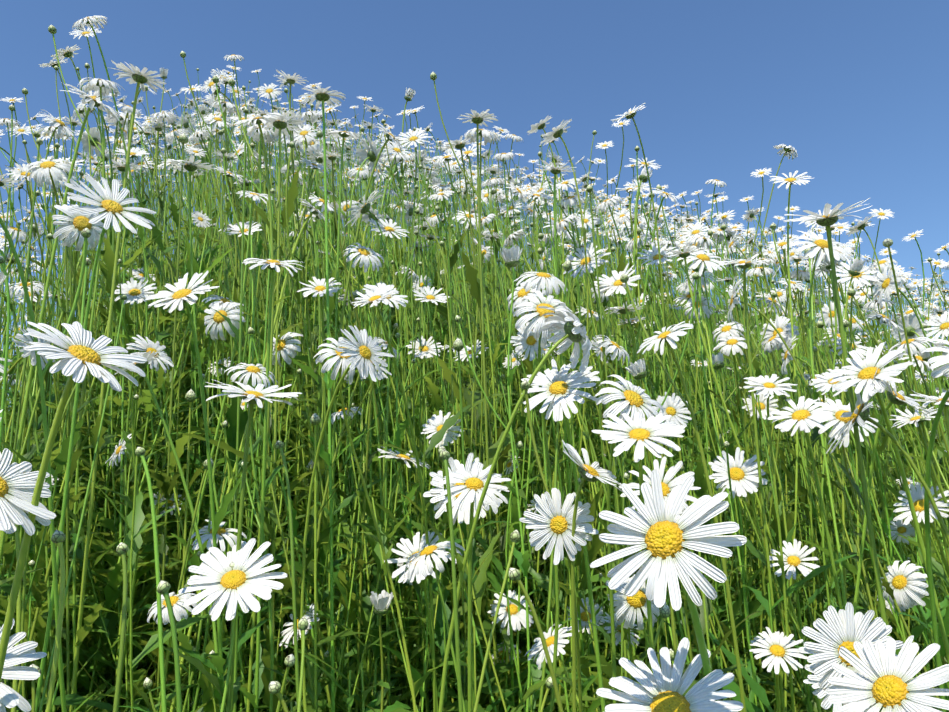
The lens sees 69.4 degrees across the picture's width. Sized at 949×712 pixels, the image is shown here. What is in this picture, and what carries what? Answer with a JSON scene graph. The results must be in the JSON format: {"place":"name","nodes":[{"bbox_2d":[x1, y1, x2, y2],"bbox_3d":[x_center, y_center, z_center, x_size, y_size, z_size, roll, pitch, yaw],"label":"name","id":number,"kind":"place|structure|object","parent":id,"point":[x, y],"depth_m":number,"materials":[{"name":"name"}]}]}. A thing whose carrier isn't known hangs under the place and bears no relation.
{"place":"outdoors","nodes":[
{"label":"outdoors","id":0,"kind":"place"},
{"bbox_2d":[0,15,948,711],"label":"daisies","id":1,"kind":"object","parent":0,"point":[458,545],"depth_m":0.70,"materials":[{"name":"green plant"}]},
{"bbox_2d":[0,65,948,711],"bbox_3d":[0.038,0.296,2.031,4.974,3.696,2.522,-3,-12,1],"label":"daisy field","id":2,"kind":"structure","parent":0,"point":[930,313],"depth_m":1.88,"materials":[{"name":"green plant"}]},
{"bbox_2d":[0,95,948,441],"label":"daisies","id":3,"kind":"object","parent":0,"point":[912,293],"depth_m":4.10,"materials":[{"name":"white plant"}]},
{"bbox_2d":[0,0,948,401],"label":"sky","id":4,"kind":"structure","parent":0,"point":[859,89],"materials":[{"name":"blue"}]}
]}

